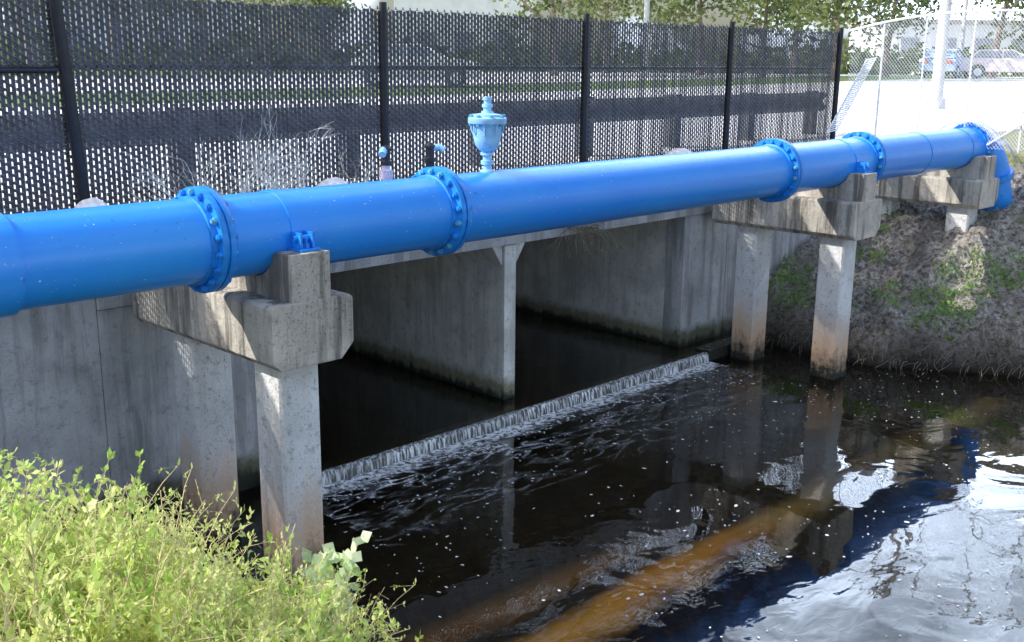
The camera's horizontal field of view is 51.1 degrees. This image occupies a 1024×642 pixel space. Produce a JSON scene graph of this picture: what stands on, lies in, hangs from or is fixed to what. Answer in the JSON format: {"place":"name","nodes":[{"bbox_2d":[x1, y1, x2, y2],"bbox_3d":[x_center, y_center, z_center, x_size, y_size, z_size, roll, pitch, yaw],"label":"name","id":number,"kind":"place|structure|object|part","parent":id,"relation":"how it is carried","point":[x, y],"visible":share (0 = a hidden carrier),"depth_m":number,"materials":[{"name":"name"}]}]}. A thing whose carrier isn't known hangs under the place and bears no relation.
{"place":"outdoors","nodes":[
{"label":"outdoors","id":0,"kind":"place"},
{"bbox_2d":[0,63,1023,213],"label":"ground","id":1,"kind":"structure","parent":0,"point":[844,89],"depth_m":26.16,"materials":[{"name":"grey concrete"}]},
{"bbox_2d":[0,0,74,75],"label":"tree","id":2,"kind":"object","parent":1,"relation":"on","point":[22,24],"visible":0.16,"depth_m":44.61,"materials":[{"name":"green plant"}]},
{"bbox_2d":[39,0,207,63],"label":"tree","id":3,"kind":"object","parent":1,"relation":"on","point":[142,24],"visible":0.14,"depth_m":55.96,"materials":[{"name":"green plant"}]},
{"bbox_2d":[3,0,262,63],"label":"building","id":4,"kind":"structure","parent":1,"relation":"on","point":[137,23],"depth_m":73.33,"materials":[{"name":"white paint"}]},
{"bbox_2d":[70,27,88,46],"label":"window","id":5,"kind":"structure","parent":4,"relation":"in","point":[82,27],"depth_m":73.48,"materials":[{"name":"grey glass"}]},
{"bbox_2d":[117,27,128,47],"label":"window","id":6,"kind":"structure","parent":4,"relation":"in","point":[126,27],"depth_m":73.48,"materials":[{"name":"grey glass"}]},
{"bbox_2d":[153,28,169,42],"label":"window","id":7,"kind":"structure","parent":4,"relation":"in","point":[168,28],"depth_m":73.47,"materials":[{"name":"grey glass"}]},
{"bbox_2d":[193,29,209,45],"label":"window","id":8,"kind":"structure","parent":4,"relation":"in","point":[198,29],"depth_m":73.48,"materials":[{"name":"grey glass"}]},
{"bbox_2d":[119,0,297,63],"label":"tree","id":9,"kind":"object","parent":1,"relation":"on","point":[192,12],"visible":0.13,"depth_m":59.27,"materials":[{"name":"green plant"}]},
{"bbox_2d":[218,0,350,76],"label":"tree","id":10,"kind":"object","parent":1,"relation":"on","point":[337,2],"visible":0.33,"depth_m":45.88,"materials":[{"name":"green plant"}]},
{"bbox_2d":[276,0,367,64],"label":"tree","id":11,"kind":"object","parent":1,"relation":"on","point":[329,2],"visible":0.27,"depth_m":62.70,"materials":[{"name":"green plant"}]},
{"bbox_2d":[0,205,811,560],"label":"concrete culvert","id":12,"kind":"object","parent":1,"relation":"on","point":[470,331],"visible":0.3,"depth_m":11.28,"materials":[{"name":"grey concrete"}]},
{"bbox_2d":[120,94,339,202],"bbox_3d":[-2.021,-1.120,7.795,0.911,1.045,1.672,14,19,43],"label":"bare weed","id":13,"kind":"object","parent":12,"relation":"on","point":[259,174],"visible":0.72,"depth_m":7.78,"materials":[{"name":"beige plant"}]},
{"bbox_2d":[241,150,375,191],"bbox_3d":[-1.531,-1.052,8.252,0.888,0.707,1.316,14,19,43],"label":"bare weed","id":14,"kind":"object","parent":12,"relation":"on","point":[317,176],"visible":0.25,"depth_m":8.13,"materials":[{"name":"beige plant"}]},
{"bbox_2d":[0,0,843,214],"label":"slatted fence","id":15,"kind":"object","parent":12,"relation":"on","point":[63,66],"visible":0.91,"depth_m":8.95,"materials":[{"name":"black metal"}]},
{"bbox_2d":[544,222,620,258],"bbox_3d":[0.742,-0.900,10.904,0.390,0.592,0.871,14,19,43],"label":"hanging weed","id":16,"kind":"object","parent":12,"relation":"hanging from","point":[584,230],"visible":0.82,"depth_m":10.93,"materials":[{"name":"plant"}]},
{"bbox_2d":[1,92,825,190],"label":"guardrail","id":17,"kind":"object","parent":1,"relation":"on","point":[397,121],"visible":0.04,"depth_m":11.55,"materials":[{"name":"metal"}]},
{"bbox_2d":[351,44,482,86],"bbox_3d":[-3.371,-9.056,37.943,4.620,1.470,1.810,1,14,0],"label":"parked car","id":18,"kind":"object","parent":1,"relation":"on","point":[413,63],"visible":0.09,"depth_m":37.10,"materials":[{"name":"white paint"}]},
{"bbox_3d":[-4.383,-9.354,37.080,1.350,0.360,0.010,1,14,0],"label":"window","id":19,"kind":"part","parent":18,"relation":"part of","materials":[{"name":"grey glass"}]},
{"bbox_3d":[-3.058,-9.346,37.079,1.100,0.370,0.010,1,14,0],"label":"window","id":20,"kind":"part","parent":18,"relation":"part of","materials":[{"name":"grey glass"}]},
{"bbox_2d":[394,0,532,58],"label":"building","id":21,"kind":"structure","parent":1,"relation":"on","point":[480,7],"depth_m":76.89,"materials":[{"name":"white paint"}]},
{"bbox_2d":[417,32,430,44],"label":"window","id":22,"kind":"structure","parent":21,"relation":"in","point":[417,32],"depth_m":77.33,"materials":[{"name":"grey glass"}]},
{"bbox_2d":[457,32,470,49],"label":"window","id":23,"kind":"structure","parent":21,"relation":"in","point":[457,32],"depth_m":77.34,"materials":[{"name":"grey glass"}]},
{"bbox_2d":[0,28,1023,75],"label":"hedge","id":24,"kind":"object","parent":1,"relation":"on","point":[846,57],"visible":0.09,"depth_m":67.79,"materials":[{"name":"green plant"}]},
{"bbox_2d":[463,0,612,75],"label":"tree","id":25,"kind":"object","parent":1,"relation":"on","point":[552,5],"visible":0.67,"depth_m":53.42,"materials":[{"name":"green plant"}]},
{"bbox_2d":[532,0,657,72],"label":"tree","id":26,"kind":"object","parent":1,"relation":"on","point":[606,10],"visible":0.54,"depth_m":60.49,"materials":[{"name":"green plant"}]},
{"bbox_2d":[643,0,649,76],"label":"utility pole","id":27,"kind":"object","parent":1,"relation":"on","point":[646,9],"visible":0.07,"depth_m":52.80,"materials":[{"name":"concrete"}]},
{"bbox_2d":[614,0,771,74],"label":"tree","id":28,"kind":"object","parent":1,"relation":"on","point":[666,14],"visible":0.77,"depth_m":57.21,"materials":[{"name":"green plant"}]},
{"bbox_2d":[711,0,834,74],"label":"tree","id":29,"kind":"object","parent":1,"relation":"on","point":[757,21],"visible":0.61,"depth_m":53.48,"materials":[{"name":"green plant"}]},
{"bbox_2d":[748,0,883,72],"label":"tree","id":30,"kind":"object","parent":1,"relation":"on","point":[793,2],"visible":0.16,"depth_m":62.21,"materials":[{"name":"green plant"}]},
{"bbox_2d":[753,0,923,79],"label":"tree","id":31,"kind":"object","parent":1,"relation":"on","point":[836,21],"visible":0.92,"depth_m":49.20,"materials":[{"name":"green plant"}]},
{"bbox_2d":[830,0,973,77],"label":"tree","id":32,"kind":"object","parent":1,"relation":"on","point":[894,14],"visible":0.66,"depth_m":55.48,"materials":[{"name":"green plant"}]},
{"bbox_2d":[846,19,1023,73],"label":"building","id":33,"kind":"structure","parent":1,"relation":"on","point":[853,33],"depth_m":81.15,"materials":[{"name":"white paint"}]},
{"bbox_2d":[900,38,919,56],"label":"window","id":34,"kind":"structure","parent":33,"relation":"in","point":[903,39],"depth_m":81.20,"materials":[{"name":"grey glass"}]},
{"bbox_2d":[948,38,956,48],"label":"window","id":35,"kind":"structure","parent":33,"relation":"in","point":[952,39],"depth_m":81.20,"materials":[{"name":"grey glass"}]},
{"bbox_2d":[974,38,993,51],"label":"window","id":36,"kind":"structure","parent":33,"relation":"in","point":[981,41],"depth_m":81.18,"materials":[{"name":"grey glass"}]},
{"bbox_2d":[1012,39,1023,49],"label":"window","id":37,"kind":"structure","parent":33,"relation":"in","point":[1014,40],"depth_m":81.18,"materials":[{"name":"grey glass"}]},
{"bbox_2d":[926,0,951,108],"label":"utility pole","id":38,"kind":"object","parent":1,"relation":"on","point":[945,5],"visible":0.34,"depth_m":26.10,"materials":[{"name":"concrete"}]},
{"bbox_2d":[918,49,969,77],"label":"parked car","id":39,"kind":"object","parent":1,"relation":"on","point":[947,61],"visible":0.42,"depth_m":54.74,"materials":[{"name":"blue metal"}]},
{"bbox_2d":[959,0,968,76],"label":"utility pole","id":40,"kind":"object","parent":1,"relation":"on","point":[964,24],"visible":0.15,"depth_m":57.76,"materials":[{"name":"concrete"}]},
{"bbox_2d":[907,0,1023,77],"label":"tree","id":41,"kind":"object","parent":1,"relation":"on","point":[1013,3],"visible":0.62,"depth_m":57.55,"materials":[{"name":"green plant"}]},
{"bbox_2d":[961,49,1023,77],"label":"parked car","id":42,"kind":"object","parent":1,"relation":"on","point":[996,61],"visible":0.66,"depth_m":54.82,"materials":[{"name":"silver paint"}]},
{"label":"window","id":43,"kind":"part","parent":42,"relation":"part of","materials":[{"name":"grey glass"}]},
{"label":"window","id":44,"kind":"part","parent":42,"relation":"part of","materials":[{"name":"grey glass"}]},
{"bbox_2d":[975,0,1023,51],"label":"tree","id":45,"kind":"object","parent":1,"relation":"on","point":[997,23],"visible":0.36,"depth_m":61.20,"materials":[{"name":"green plant"}]},
{"bbox_2d":[2,0,1023,131],"label":"sky","id":46,"kind":"structure","parent":0,"point":[373,4],"materials":[{"name":"white"}]},
{"bbox_2d":[151,375,1023,641],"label":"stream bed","id":47,"kind":"object","parent":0,"point":[727,583],"visible":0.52,"depth_m":8.70,"materials":[{"name":"black liquid"}]},
{"bbox_2d":[321,337,730,522],"bbox_3d":[0.478,1.082,10.912,0.226,0.730,6.575,14,19,43],"label":"weir","id":48,"kind":"object","parent":47,"relation":"on","point":[579,423],"visible":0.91,"depth_m":10.37,"materials":[{"name":"concrete"}]},
{"bbox_2d":[763,145,1023,403],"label":"bank","id":49,"kind":"structure","parent":0,"point":[782,362],"depth_m":12.89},
{"bbox_2d":[764,294,1023,380],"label":"dry roots","id":50,"kind":"object","parent":49,"relation":"on","point":[802,306],"visible":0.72,"depth_m":12.25,"materials":[{"name":"brown plant"}]},
{"bbox_2d":[768,203,1023,344],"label":"bank greens","id":51,"kind":"object","parent":49,"relation":"on","point":[941,309],"visible":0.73,"depth_m":12.99,"materials":[{"name":"green plant"}]},
{"bbox_2d":[768,200,1023,400],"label":"bank pebbles","id":52,"kind":"object","parent":49,"relation":"on","point":[913,359],"visible":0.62,"depth_m":12.85,"materials":[{"name":"grey stone"}]},
{"bbox_2d":[875,155,999,231],"bbox_3d":[5.434,-1.416,14.303,1.770,1.670,0.590,14,19,43],"label":"pipe support","id":53,"kind":"object","parent":49,"relation":"on","point":[964,194],"visible":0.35,"depth_m":13.75,"materials":[{"name":"concrete"}]},
{"bbox_2d":[992,129,1023,146],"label":"verge","id":54,"kind":"structure","parent":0,"point":[1013,137],"depth_m":17.92,"materials":[{"name":"plant"}]},
{"label":"water","id":55,"kind":"structure","parent":0,"visible":0},
{"bbox_2d":[322,362,717,518],"bbox_3d":[0.742,1.053,10.036,1.379,0.001,5.758,14,19,43],"label":"foam","id":56,"kind":"object","parent":55,"relation":"on","point":[471,441],"visible":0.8,"depth_m":9.95,"materials":[{"name":"liquid"}]},
{"bbox_2d":[251,364,1019,640],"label":"foam flecks","id":57,"kind":"object","parent":55,"relation":"on","point":[641,594],"visible":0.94,"depth_m":8.84,"materials":[{"name":"white liquid"}]},
{"bbox_2d":[712,172,881,407],"bbox_3d":[3.142,-0.307,12.196,1.770,2.870,0.590,14,19,43],"label":"pipe support","id":58,"kind":"object","parent":55,"relation":"in","point":[840,220],"visible":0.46,"depth_m":11.81,"materials":[{"name":"concrete"}]},
{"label":"near bank","id":59,"kind":"structure","parent":0,"visible":0},
{"bbox_2d":[0,463,41,556],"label":"weedy shrub","id":60,"kind":"object","parent":59,"relation":"on","point":[17,497],"visible":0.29,"depth_m":4.14,"materials":[{"name":"green plant"}]},
{"bbox_2d":[0,449,94,603],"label":"weedy shrub","id":61,"kind":"object","parent":59,"relation":"on","point":[17,507],"visible":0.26,"depth_m":3.89,"materials":[{"name":"green plant"}]},
{"bbox_2d":[0,481,161,641],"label":"weedy shrub","id":62,"kind":"object","parent":59,"relation":"on","point":[87,545],"visible":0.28,"depth_m":3.67,"materials":[{"name":"green plant"}]},
{"bbox_2d":[0,453,172,582],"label":"weedy shrub","id":63,"kind":"object","parent":59,"relation":"on","point":[61,490],"visible":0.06,"depth_m":4.68,"materials":[{"name":"green plant"}]},
{"bbox_2d":[0,482,178,641],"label":"weedy shrub","id":64,"kind":"object","parent":59,"relation":"on","point":[6,584],"visible":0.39,"depth_m":3.39,"materials":[{"name":"green plant"}]},
{"bbox_2d":[6,455,187,612],"bbox_3d":[-1.809,0.874,4.109,1.102,0.800,1.129,12,18,39],"label":"weedy shrub","id":65,"kind":"object","parent":59,"relation":"on","point":[45,485],"visible":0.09,"depth_m":4.18,"materials":[{"name":"green plant"}]},
{"bbox_2d":[0,447,210,641],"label":"weedy shrub","id":66,"kind":"object","parent":59,"relation":"on","point":[5,484],"visible":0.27,"depth_m":3.85,"materials":[{"name":"green plant"}]},
{"bbox_2d":[0,488,223,641],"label":"weedy shrub","id":67,"kind":"object","parent":59,"relation":"on","point":[41,621],"visible":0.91,"depth_m":3.19,"materials":[{"name":"green plant"}]},
{"bbox_2d":[0,481,265,641],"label":"weedy shrub","id":68,"kind":"object","parent":59,"relation":"on","point":[176,583],"visible":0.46,"depth_m":3.52,"materials":[{"name":"green plant"}]},
{"bbox_2d":[39,462,250,592],"bbox_3d":[-1.733,1.056,4.763,1.102,0.826,1.129,2,14,7],"label":"weedy shrub","id":69,"kind":"object","parent":59,"relation":"on","point":[133,479],"visible":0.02,"depth_m":4.91,"materials":[{"name":"green plant"}]},
{"bbox_2d":[57,486,272,641],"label":"weedy shrub","id":70,"kind":"object","parent":59,"relation":"on","point":[232,546],"visible":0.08,"depth_m":4.68,"materials":[{"name":"green plant"}]},
{"bbox_2d":[8,546,337,641],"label":"weedy shrub","id":71,"kind":"object","parent":59,"relation":"on","point":[262,634],"visible":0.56,"depth_m":3.49,"materials":[{"name":"green plant"}]},
{"bbox_2d":[42,492,316,641],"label":"weedy shrub","id":72,"kind":"object","parent":59,"relation":"on","point":[228,575],"visible":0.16,"depth_m":4.13,"materials":[{"name":"green plant"}]},
{"bbox_2d":[95,538,328,641],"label":"weedy shrub","id":73,"kind":"object","parent":59,"relation":"on","point":[255,633],"visible":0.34,"depth_m":3.92,"materials":[{"name":"green plant"}]},
{"bbox_2d":[123,556,355,641],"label":"weedy shrub","id":74,"kind":"object","parent":59,"relation":"on","point":[309,624],"visible":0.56,"depth_m":3.70,"materials":[{"name":"green plant"}]},
{"bbox_2d":[210,543,271,611],"bbox_3d":[-1.556,1.345,5.008,0.863,0.451,0.840,-9,17,-33],"label":"weedy shrub","id":75,"kind":"object","parent":59,"relation":"on","point":[240,574],"visible":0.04,"depth_m":5.26,"materials":[{"name":"green plant"}]},
{"bbox_2d":[132,249,353,608],"bbox_3d":[-1.831,0.839,7.303,1.770,2.870,0.590,14,19,43],"label":"pipe support","id":76,"kind":"object","parent":59,"relation":"on","point":[284,322],"visible":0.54,"depth_m":6.80,"materials":[{"name":"concrete"}]},
{"bbox_2d":[74,148,690,207],"bbox_3d":[-0.692,-0.971,8.712,0.520,0.520,17.400,14,19,43],"label":"pipe","id":77,"kind":"object","parent":76,"relation":"on","point":[92,202],"visible":0.08,"depth_m":7.95,"materials":[{"name":"white paint"}]},
{"bbox_2d":[378,145,392,179],"bbox_3d":[-0.990,-1.196,8.313,0.108,0.320,0.186,3,14,11],"label":"hose tap","id":78,"kind":"object","parent":77,"relation":"on","point":[385,172],"visible":0.93,"depth_m":8.31,"materials":[{"name":"paint"}]},
{"bbox_2d":[423,143,445,167],"bbox_3d":[-0.624,-1.280,8.673,0.186,0.320,0.108,-2,14,-11],"label":"hose tap","id":79,"kind":"object","parent":77,"relation":"on","point":[430,148],"visible":0.73,"depth_m":8.62,"materials":[{"name":"blue paint"}]},
{"bbox_2d":[0,122,1013,317],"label":"water pipe","id":80,"kind":"object","parent":76,"relation":"on","point":[202,239],"visible":0.91,"depth_m":7.10,"materials":[{"name":"blue metal"}]},
{"bbox_2d":[468,97,506,172],"bbox_3d":[-0.180,-1.351,7.800,0.282,0.550,0.282,14,19,43],"label":"air valve","id":81,"kind":"object","parent":80,"relation":"on","point":[487,123],"visible":1,"depth_m":7.72,"materials":[{"name":"blue paint"}]},
{"bbox_2d":[844,9,1023,151],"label":"chain link guard","id":82,"kind":"object","parent":80,"relation":"attached to","point":[924,52],"visible":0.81,"depth_m":13.87,"materials":[{"name":"metal"}]},
{"bbox_2d":[826,57,876,133],"bbox_3d":[4.571,-3.040,14.418,0.880,1.012,0.095,-10,17,-37],"label":"toothed strip","id":83,"kind":"object","parent":82,"relation":"attached to","point":[863,69],"visible":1,"depth_m":14.41,"materials":[{"name":"metal"}]},
{"bbox_2d":[938,120,1016,157],"bbox_3d":[6.077,-2.362,13.948,0.805,0.520,0.725,14,19,43],"label":"crumpled mesh","id":84,"kind":"object","parent":80,"relation":"on","point":[984,126],"visible":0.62,"depth_m":13.73,"materials":[{"name":"metal"}]},
{"bbox_2d":[217,546,309,640],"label":"weedy shrub","id":85,"kind":"object","parent":59,"relation":"on","point":[242,583],"visible":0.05,"depth_m":4.90,"materials":[{"name":"green plant"}]},
{"bbox_2d":[167,523,399,641],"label":"weedy shrub","id":86,"kind":"object","parent":59,"relation":"on","point":[325,627],"visible":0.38,"depth_m":4.26,"materials":[{"name":"green plant"}]},
{"bbox_2d":[235,542,361,637],"bbox_3d":[-1.214,1.471,5.253,0.955,0.671,0.979,-2,14,-10],"label":"weedy shrub","id":87,"kind":"object","parent":59,"relation":"on","point":[261,571],"visible":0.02,"depth_m":5.30,"materials":[{"name":"green plant"}]},
{"bbox_2d":[186,525,423,641],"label":"weedy shrub","id":88,"kind":"object","parent":59,"relation":"on","point":[332,627],"visible":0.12,"depth_m":4.58,"materials":[{"name":"green plant"}]},
{"bbox_2d":[218,542,415,641],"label":"weedy shrub","id":89,"kind":"object","parent":59,"relation":"on","point":[360,629],"visible":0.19,"depth_m":5.05,"materials":[{"name":"green plant"}]},
{"bbox_2d":[297,530,371,641],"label":"leafy plant","id":90,"kind":"object","parent":59,"relation":"on","point":[352,556],"visible":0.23,"depth_m":5.36,"materials":[{"name":"green plant"}]}
]}

